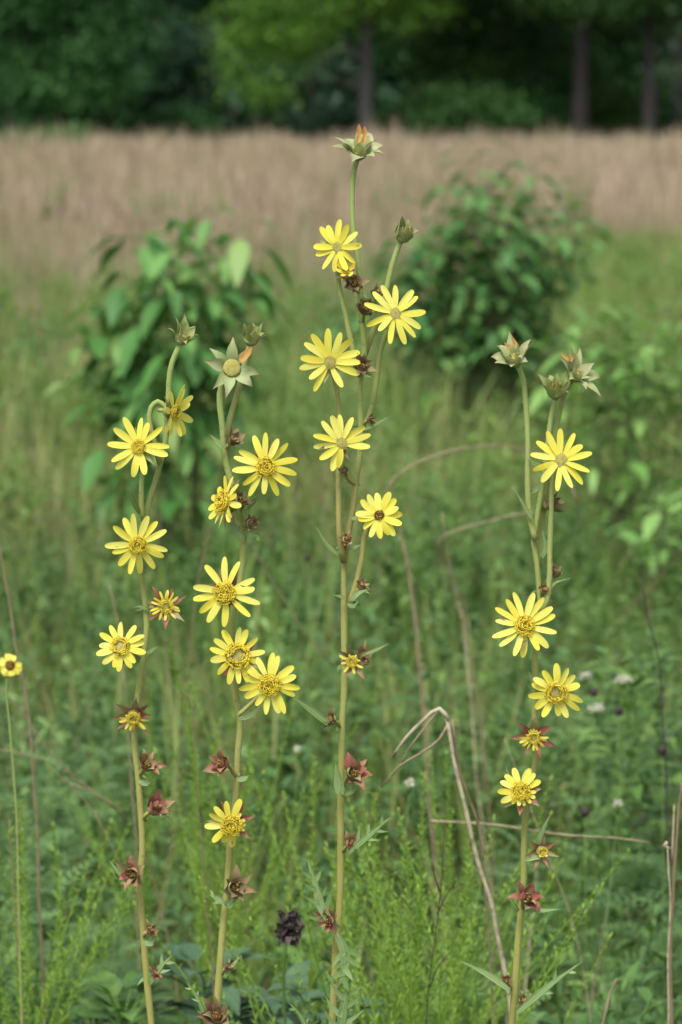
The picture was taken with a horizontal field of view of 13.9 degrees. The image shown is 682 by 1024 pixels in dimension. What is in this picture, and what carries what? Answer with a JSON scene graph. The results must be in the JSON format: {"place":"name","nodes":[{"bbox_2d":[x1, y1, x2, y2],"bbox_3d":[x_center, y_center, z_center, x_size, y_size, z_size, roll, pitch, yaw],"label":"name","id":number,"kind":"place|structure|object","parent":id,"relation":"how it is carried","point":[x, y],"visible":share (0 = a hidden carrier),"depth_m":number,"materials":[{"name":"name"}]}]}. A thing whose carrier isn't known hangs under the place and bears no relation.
{"place":"outdoors","nodes":[
{"label":"outdoors","id":0,"kind":"place"},
{"bbox_2d":[0,24,681,1023],"bbox_3d":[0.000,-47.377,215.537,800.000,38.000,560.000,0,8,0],"label":"ground","id":1,"kind":"structure","parent":0,"point":[368,900],"depth_m":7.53,"materials":[{"name":"green plant"}]},
{"bbox_2d":[0,653,22,1023],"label":"daisy","id":2,"kind":"object","parent":1,"relation":"on","point":[9,666],"visible":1,"depth_m":3.32,"materials":[{"name":"yellow plant"}]},
{"bbox_2d":[9,819,23,1023],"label":"dead stalk","id":3,"kind":"object","parent":1,"relation":"on","point":[14,903],"visible":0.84,"depth_m":3.60,"materials":[{"name":"plant"}]},
{"bbox_2d":[0,546,45,1023],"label":"dead stalk","id":4,"kind":"object","parent":1,"relation":"on","point":[36,823],"visible":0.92,"depth_m":3.69,"materials":[{"name":"plant"}]},
{"bbox_2d":[0,934,56,1023],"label":"broad leaved weed","id":5,"kind":"object","parent":1,"relation":"on","point":[6,990],"visible":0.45,"depth_m":3.83,"materials":[{"name":"green plant"}]},
{"bbox_2d":[0,312,75,385],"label":"bush","id":6,"kind":"object","parent":1,"relation":"on","point":[36,332],"visible":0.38,"depth_m":16.85,"materials":[{"name":"green plant"}]},
{"bbox_2d":[0,120,94,159],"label":"field bush","id":7,"kind":"object","parent":1,"relation":"on","point":[69,132],"visible":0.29,"depth_m":69.10,"materials":[{"name":"green plant"}]},
{"bbox_2d":[0,822,132,1023],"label":"feathery weed","id":8,"kind":"object","parent":1,"relation":"on","point":[49,979],"visible":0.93,"depth_m":3.63,"materials":[{"name":"green plant"}]},
{"bbox_2d":[0,822,136,1023],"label":"feathery weed","id":9,"kind":"object","parent":1,"relation":"on","point":[67,1018],"visible":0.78,"depth_m":3.70,"materials":[{"name":"green plant"}]},
{"bbox_2d":[0,740,159,1007],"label":"dead stalk","id":10,"kind":"object","parent":1,"relation":"on","point":[41,759],"visible":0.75,"depth_m":3.89,"materials":[{"name":"brown plant"}]},
{"bbox_2d":[0,799,164,1023],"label":"feathery weed","id":11,"kind":"object","parent":1,"relation":"on","point":[27,918],"visible":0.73,"depth_m":3.79,"materials":[{"name":"green plant"}]},
{"bbox_2d":[0,688,183,1021],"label":"dead stalk","id":12,"kind":"object","parent":1,"relation":"on","point":[91,790],"visible":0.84,"depth_m":4.04,"materials":[{"name":"plant"}]},
{"bbox_2d":[0,0,195,141],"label":"broadleaf tree","id":13,"kind":"object","parent":1,"relation":"on","point":[49,19],"visible":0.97,"depth_m":89.95,"materials":[{"name":"green plant"}]},
{"bbox_2d":[109,585,140,1007],"bbox_3d":[-0.305,0.611,4.022,0.048,1.025,0.005,0,8,0],"label":"dead stalk","id":14,"kind":"object","parent":1,"relation":"on","point":[137,922],"visible":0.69,"depth_m":4.00,"materials":[{"name":"plant"}]},
{"bbox_2d":[65,969,193,1023],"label":"broad leaved weed","id":15,"kind":"object","parent":1,"relation":"on","point":[108,984],"visible":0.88,"depth_m":3.63,"materials":[{"name":"green plant"}]},
{"bbox_2d":[76,981,184,1023],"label":"broad leaved weed","id":16,"kind":"object","parent":1,"relation":"on","point":[156,1000],"visible":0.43,"depth_m":3.73,"materials":[{"name":"green plant"}]},
{"bbox_2d":[46,677,242,1018],"bbox_3d":[-0.312,0.647,4.461,0.358,0.793,0.241,7,11,42],"label":"feathery weed","id":17,"kind":"object","parent":1,"relation":"on","point":[147,839],"visible":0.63,"depth_m":4.41,"materials":[{"name":"green plant"}]},
{"bbox_2d":[96,314,197,1023],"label":"wildflower plant","id":18,"kind":"object","parent":1,"relation":"on","point":[119,649],"visible":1,"depth_m":2.64,"materials":[{"name":"yellow plant"}]},
{"bbox_2d":[44,206,300,619],"bbox_3d":[-0.588,-0.320,9.365,0.849,1.405,0.698,5,10,34],"label":"leafy shrub","id":19,"kind":"object","parent":1,"relation":"on","point":[140,353],"visible":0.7,"depth_m":9.21,"materials":[{"name":"green plant"}]},
{"bbox_2d":[116,94,232,148],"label":"woodland bush","id":20,"kind":"object","parent":1,"relation":"on","point":[191,121],"visible":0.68,"depth_m":92.77,"materials":[{"name":"green plant"}]},
{"bbox_2d":[124,8,245,133],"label":"woodland bush","id":21,"kind":"object","parent":1,"relation":"on","point":[185,60],"visible":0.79,"depth_m":96.42,"materials":[{"name":"green plant"}]},
{"bbox_2d":[127,943,270,1023],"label":"broad leaved weed","id":22,"kind":"object","parent":1,"relation":"on","point":[188,952],"visible":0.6,"depth_m":3.63,"materials":[{"name":"green plant"}]},
{"bbox_2d":[191,695,213,999],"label":"dead stalk","id":23,"kind":"object","parent":1,"relation":"on","point":[202,855],"visible":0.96,"depth_m":3.18,"materials":[{"name":"plant"}]},
{"bbox_2d":[164,681,298,1023],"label":"feathery weed","id":24,"kind":"object","parent":1,"relation":"on","point":[193,787],"visible":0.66,"depth_m":4.02,"materials":[{"name":"green plant"}]},
{"bbox_2d":[154,718,315,1023],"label":"feathery weed","id":25,"kind":"object","parent":1,"relation":"on","point":[203,928],"visible":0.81,"depth_m":3.91,"materials":[{"name":"green plant"}]},
{"bbox_2d":[138,515,332,1007],"bbox_3d":[-0.200,0.542,4.315,0.376,1.083,0.007,0,8,0],"label":"dead stalk","id":26,"kind":"object","parent":1,"relation":"on","point":[187,692],"visible":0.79,"depth_m":4.27,"materials":[{"name":"plant"}]},
{"bbox_2d":[185,322,299,1023],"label":"wildflower plant","id":27,"kind":"object","parent":1,"relation":"on","point":[235,656],"visible":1,"depth_m":2.58,"materials":[{"name":"yellow plant"}]},
{"bbox_2d":[122,640,385,1023],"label":"feathery weed","id":28,"kind":"object","parent":1,"relation":"on","point":[205,815],"visible":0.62,"depth_m":4.20,"materials":[{"name":"green plant"}]},
{"bbox_2d":[221,960,340,1023],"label":"broad leaved weed","id":29,"kind":"object","parent":1,"relation":"on","point":[313,995],"visible":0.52,"depth_m":3.63,"materials":[{"name":"green plant"}]},
{"bbox_2d":[212,747,367,1022],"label":"feathery weed","id":30,"kind":"object","parent":1,"relation":"on","point":[310,981],"visible":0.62,"depth_m":3.94,"materials":[{"name":"green plant"}]},
{"bbox_2d":[274,908,305,1023],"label":"blackened seed clump","id":31,"kind":"object","parent":1,"relation":"on","point":[286,932],"visible":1,"depth_m":3.19,"materials":[{"name":"black plant"}]},
{"bbox_2d":[278,745,301,1014],"bbox_3d":[-0.071,0.726,4.038,0.042,0.793,0.010,0,8,0],"label":"white flower cluster","id":32,"kind":"object","parent":1,"relation":"on","point":[297,752],"visible":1,"depth_m":4.00,"materials":[{"name":"plant"}]},
{"bbox_2d":[112,861,468,1023],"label":"feathery weed","id":33,"kind":"object","parent":1,"relation":"on","point":[294,950],"visible":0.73,"depth_m":3.32,"materials":[{"name":"green plant"}]},
{"bbox_2d":[304,555,312,926],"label":"stalk","id":34,"kind":"object","parent":1,"relation":"on","point":[307,558],"visible":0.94,"depth_m":5.29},
{"bbox_2d":[254,972,388,1023],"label":"broad leaved weed","id":35,"kind":"object","parent":1,"relation":"on","point":[293,1017],"visible":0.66,"depth_m":3.43,"materials":[{"name":"green plant"}]},
{"bbox_2d":[278,92,377,148],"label":"woodland bush","id":36,"kind":"object","parent":1,"relation":"on","point":[332,117],"visible":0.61,"depth_m":93.76,"materials":[{"name":"green plant"}]},
{"bbox_2d":[301,287,365,384],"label":"bush","id":37,"kind":"object","parent":1,"relation":"on","point":[338,318],"visible":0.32,"depth_m":17.03,"materials":[{"name":"green plant"}]},
{"bbox_2d":[189,0,477,134],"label":"broadleaf tree","id":38,"kind":"object","parent":1,"relation":"on","point":[302,33],"visible":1,"depth_m":86.96,"materials":[{"name":"green plant"}]},
{"bbox_2d":[0,533,678,1015],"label":"feathery ground cover","id":39,"kind":"object","parent":1,"relation":"on","point":[232,729],"visible":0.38,"depth_m":6.08,"materials":[{"name":"green plant"}]},
{"bbox_2d":[0,440,681,1023],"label":"leafy ground cover","id":40,"kind":"object","parent":1,"relation":"on","point":[426,552],"visible":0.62,"depth_m":6.29,"materials":[{"name":"green plant"}]},
{"bbox_2d":[0,619,681,1023],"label":"legume ground cover","id":41,"kind":"object","parent":1,"relation":"on","point":[70,833],"visible":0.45,"depth_m":5.09,"materials":[{"name":"green plant"}]},
{"bbox_2d":[0,142,681,418],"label":"tall tawny grass","id":42,"kind":"structure","parent":1,"relation":"on","point":[265,193],"depth_m":32.95,"materials":[{"name":"beige plant"}]},
{"bbox_2d":[0,481,681,1023],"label":"meadow grass","id":43,"kind":"structure","parent":1,"relation":"on","point":[260,757],"depth_m":6.41,"materials":[{"name":"green plant"}]},
{"bbox_2d":[0,216,681,595],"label":"leafy ground cover","id":44,"kind":"object","parent":1,"relation":"on","point":[348,404],"visible":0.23,"depth_m":13.28,"materials":[{"name":"green plant"}]},
{"bbox_2d":[0,212,681,604],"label":"meadow grass","id":45,"kind":"structure","parent":1,"relation":"on","point":[186,526],"depth_m":12.43,"materials":[{"name":"green plant"}]},
{"bbox_2d":[0,116,681,215],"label":"tall tawny grass","id":46,"kind":"structure","parent":1,"relation":"on","point":[642,149],"depth_m":54.47,"materials":[{"name":"beige plant"}]},
{"bbox_2d":[0,0,681,146],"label":"deep woodland","id":47,"kind":"object","parent":1,"relation":"on","point":[331,90],"visible":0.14,"depth_m":98.61,"materials":[{"name":"green plant"}]},
{"bbox_2d":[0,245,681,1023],"bbox_3d":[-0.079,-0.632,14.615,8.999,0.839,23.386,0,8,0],"label":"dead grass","id":48,"kind":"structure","parent":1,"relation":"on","point":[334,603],"depth_m":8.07,"materials":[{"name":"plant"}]},
{"bbox_2d":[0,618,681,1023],"bbox_3d":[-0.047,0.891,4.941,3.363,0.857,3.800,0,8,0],"label":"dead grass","id":49,"kind":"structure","parent":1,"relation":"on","point":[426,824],"depth_m":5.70,"materials":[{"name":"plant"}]},
{"bbox_2d":[1,139,680,257],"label":"green weeds","id":50,"kind":"object","parent":1,"relation":"on","point":[169,193],"visible":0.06,"depth_m":31.64,"materials":[{"name":"plant"}]},
{"bbox_2d":[289,124,425,1023],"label":"wildflower plant","id":51,"kind":"object","parent":1,"relation":"on","point":[378,516],"visible":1,"depth_m":2.60,"materials":[{"name":"yellow plant"}]},
{"bbox_2d":[198,872,576,1023],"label":"feathery weed","id":52,"kind":"object","parent":1,"relation":"on","point":[413,973],"visible":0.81,"depth_m":3.29,"materials":[{"name":"green plant"}]},
{"bbox_2d":[355,90,436,143],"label":"woodland bush","id":53,"kind":"object","parent":1,"relation":"on","point":[387,117],"visible":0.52,"depth_m":93.48,"materials":[{"name":"green plant"}]},
{"bbox_2d":[389,778,414,1022],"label":"white flower cluster","id":54,"kind":"object","parent":1,"relation":"on","point":[411,784],"visible":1,"depth_m":3.79,"materials":[{"name":"plant"}]},
{"bbox_2d":[287,792,551,1023],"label":"feathery weed","id":55,"kind":"object","parent":1,"relation":"on","point":[380,1020],"visible":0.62,"depth_m":3.55,"materials":[{"name":"green plant"}]},
{"bbox_2d":[303,0,565,132],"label":"broadleaf tree","id":56,"kind":"object","parent":1,"relation":"on","point":[400,60],"visible":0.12,"depth_m":98.12,"materials":[{"name":"green plant"}]},
{"bbox_2d":[326,770,553,1023],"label":"feathery weed","id":57,"kind":"object","parent":1,"relation":"on","point":[421,842],"visible":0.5,"depth_m":3.66,"materials":[{"name":"green plant"}]},
{"bbox_2d":[394,73,486,147],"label":"woodland bush","id":58,"kind":"object","parent":1,"relation":"on","point":[442,98],"visible":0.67,"depth_m":87.70,"materials":[{"name":"green plant"}]},
{"bbox_2d":[426,834,458,1023],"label":"wiry stem","id":59,"kind":"object","parent":1,"relation":"on","point":[436,926],"visible":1,"depth_m":3.15,"materials":[{"name":"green plant"}]},
{"bbox_2d":[381,706,510,1023],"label":"dead stalk","id":60,"kind":"object","parent":1,"relation":"on","point":[459,779],"visible":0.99,"depth_m":3.13,"materials":[{"name":"beige plant"}]},
{"bbox_2d":[304,841,612,1023],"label":"feathery weed","id":61,"kind":"object","parent":1,"relation":"on","point":[496,988],"visible":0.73,"depth_m":3.39,"materials":[{"name":"green plant"}]},
{"bbox_2d":[329,873,603,1023],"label":"feathery weed","id":62,"kind":"object","parent":1,"relation":"on","point":[523,1014],"visible":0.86,"depth_m":3.27,"materials":[{"name":"green plant"}]},
{"bbox_2d":[442,512,498,1023],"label":"dead stalk","id":63,"kind":"object","parent":1,"relation":"on","point":[481,737],"visible":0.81,"depth_m":4.49,"materials":[{"name":"plant"}]},
{"bbox_2d":[325,806,629,1023],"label":"feathery weed","id":64,"kind":"object","parent":1,"relation":"on","point":[456,992],"visible":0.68,"depth_m":3.52,"materials":[{"name":"green plant"}]},
{"bbox_2d":[430,820,650,842],"bbox_3d":[0.245,0.397,3.453,0.276,0.020,0.021,1,8,11],"label":"dead stick","id":65,"kind":"object","parent":64,"relation":"on","point":[463,822],"visible":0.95,"depth_m":3.44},
{"bbox_2d":[389,749,566,1023],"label":"feathery weed","id":66,"kind":"object","parent":1,"relation":"on","point":[450,911],"visible":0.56,"depth_m":3.87,"materials":[{"name":"green plant"}]},
{"bbox_2d":[344,138,613,457],"bbox_3d":[0.706,-1.068,14.007,1.387,1.613,1.255,0,8,0],"label":"leafy bush","id":67,"kind":"object","parent":1,"relation":"on","point":[499,299],"visible":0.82,"depth_m":13.84,"materials":[{"name":"green plant"}]},
{"bbox_2d":[386,445,577,983],"bbox_3d":[0.245,0.452,4.740,0.344,1.144,0.048,-3,8,-18],"label":"dead stalk","id":68,"kind":"object","parent":1,"relation":"on","point":[418,648],"visible":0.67,"depth_m":4.68,"materials":[{"name":"plant"}]},
{"bbox_2d":[438,512,534,1020],"bbox_3d":[0.253,0.498,4.862,0.175,1.020,0.103,0,8,0],"label":"dead stalk","id":69,"kind":"object","parent":1,"relation":"on","point":[443,551],"visible":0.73,"depth_m":4.87,"materials":[{"name":"plant"}]},
{"bbox_2d":[433,74,542,145],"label":"woodland bush","id":70,"kind":"object","parent":1,"relation":"on","point":[498,115],"visible":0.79,"depth_m":87.68,"materials":[{"name":"green plant"}]},
{"bbox_2d":[374,0,604,126],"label":"broadleaf tree","id":71,"kind":"object","parent":1,"relation":"on","point":[468,62],"visible":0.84,"depth_m":91.97,"materials":[{"name":"green plant"}]},
{"bbox_2d":[459,331,600,1023],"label":"wildflower plant","id":72,"kind":"object","parent":1,"relation":"on","point":[558,689],"visible":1,"depth_m":2.67,"materials":[{"name":"yellow plant"}]},
{"bbox_2d":[500,78,571,144],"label":"woodland bush","id":73,"kind":"object","parent":1,"relation":"on","point":[546,117],"visible":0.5,"depth_m":90.70,"materials":[{"name":"green plant"}]},
{"bbox_2d":[504,739,591,1023],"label":"dead stalk","id":74,"kind":"object","parent":1,"relation":"on","point":[566,904],"visible":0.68,"depth_m":3.71,"materials":[{"name":"plant"}]},
{"bbox_2d":[564,672,591,1012],"bbox_3d":[0.392,0.649,4.636,0.040,0.782,0.021,3,8,18],"label":"white flower cluster","id":75,"kind":"object","parent":1,"relation":"on","point":[587,675],"visible":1,"depth_m":4.60,"materials":[{"name":"plant"}]},
{"bbox_2d":[487,0,681,142],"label":"broadleaf tree","id":76,"kind":"object","parent":1,"relation":"on","point":[577,10],"visible":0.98,"depth_m":88.68,"materials":[{"name":"green plant"}]},
{"bbox_2d":[549,43,620,139],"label":"woodland bush","id":77,"kind":"object","parent":1,"relation":"on","point":[597,69],"visible":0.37,"depth_m":93.52,"materials":[{"name":"green plant"}]},
{"bbox_2d":[579,806,590,1023],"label":"dark seed head","id":78,"kind":"object","parent":1,"relation":"on","point":[584,811],"visible":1,"depth_m":3.90},
{"bbox_2d":[500,0,673,139],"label":"broadleaf tree","id":79,"kind":"object","parent":1,"relation":"on","point":[621,51],"visible":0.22,"depth_m":97.20,"materials":[{"name":"green plant"}]},
{"bbox_2d":[573,702,604,1011],"bbox_3d":[0.376,0.690,4.231,0.041,0.812,0.028,-4,9,-25],"label":"white flower cluster","id":80,"kind":"object","parent":1,"relation":"on","point":[599,709],"visible":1,"depth_m":4.20,"materials":[{"name":"plant"}]},
{"bbox_2d":[588,687,597,997],"bbox_3d":[0.389,0.674,4.333,0.015,0.816,0.018,6,10,35],"label":"dark seed head","id":81,"kind":"object","parent":1,"relation":"on","point":[593,692],"visible":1,"depth_m":4.30},
{"bbox_2d":[517,296,681,609],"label":"light sapling","id":82,"kind":"object","parent":1,"relation":"on","point":[628,369],"visible":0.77,"depth_m":9.59,"materials":[{"name":"green plant"}]},
{"bbox_2d":[595,799,622,1023],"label":"white flower cluster","id":83,"kind":"object","parent":1,"relation":"on","point":[617,805],"visible":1,"depth_m":3.91,"materials":[{"name":"plant"}]},
{"bbox_2d":[601,978,617,1023],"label":"dead stalk","id":84,"kind":"object","parent":1,"relation":"on","point":[608,999],"visible":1,"depth_m":3.21,"materials":[{"name":"beige plant"}]},
{"bbox_2d":[572,647,655,937],"bbox_3d":[0.514,0.592,5.332,0.174,0.664,0.186,-4,9,-25],"label":"broad leaved weed","id":85,"kind":"object","parent":1,"relation":"on","point":[588,730],"visible":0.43,"depth_m":5.31,"materials":[{"name":"green plant"}]},
{"bbox_2d":[600,674,633,990],"bbox_3d":[0.438,0.661,4.430,0.042,0.815,0.033,-5,9,-32],"label":"white flower cluster","id":86,"kind":"object","parent":1,"relation":"on","point":[622,680],"visible":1,"depth_m":4.40,"materials":[{"name":"plant"}]},
{"bbox_2d":[570,70,664,139],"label":"woodland bush","id":87,"kind":"object","parent":1,"relation":"on","point":[619,113],"visible":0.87,"depth_m":91.58,"materials":[{"name":"green plant"}]},
{"bbox_2d":[614,706,622,1021],"bbox_3d":[0.427,0.688,4.335,0.017,0.787,0.014,-7,10,-40],"label":"dark seed head","id":88,"kind":"object","parent":1,"relation":"on","point":[618,710],"visible":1,"depth_m":4.31},
{"bbox_2d":[575,666,681,1018],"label":"broad leaved weed","id":89,"kind":"object","parent":1,"relation":"on","point":[632,727],"visible":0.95,"depth_m":4.81,"materials":[{"name":"green plant"}]},
{"bbox_2d":[593,0,681,148],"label":"broadleaf tree","id":90,"kind":"object","parent":1,"relation":"on","point":[650,33],"visible":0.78,"depth_m":89.76,"materials":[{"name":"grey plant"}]},
{"bbox_2d":[603,635,681,1002],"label":"broad leaved weed","id":91,"kind":"object","parent":1,"relation":"on","point":[656,790],"visible":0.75,"depth_m":5.00,"materials":[{"name":"green plant"}]},
{"bbox_2d":[604,477,681,676],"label":"light sapling","id":92,"kind":"object","parent":1,"relation":"on","point":[648,539],"visible":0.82,"depth_m":8.34,"materials":[{"name":"green plant"}]},
{"bbox_2d":[639,578,670,884],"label":"dead stalk","id":93,"kind":"object","parent":1,"relation":"on","point":[662,725],"visible":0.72,"depth_m":3.98,"materials":[{"name":"brown plant"}]},
{"bbox_2d":[638,3,681,116],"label":"broadleaf tree","id":94,"kind":"object","parent":1,"relation":"on","point":[677,79],"visible":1,"depth_m":86.91,"materials":[{"name":"green plant"}]},
{"bbox_2d":[656,745,667,1023],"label":"dark seed head","id":95,"kind":"object","parent":1,"relation":"on","point":[662,750],"visible":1,"depth_m":4.00},
{"bbox_2d":[663,804,674,1023],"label":"dead stalk","id":96,"kind":"object","parent":1,"relation":"on","point":[665,844],"visible":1,"depth_m":3.24,"materials":[{"name":"plant"}]},
{"bbox_2d":[669,783,681,1023],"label":"dead stalk","id":97,"kind":"object","parent":1,"relation":"on","point":[672,911],"visible":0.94,"depth_m":3.29,"materials":[{"name":"plant"}]}
]}

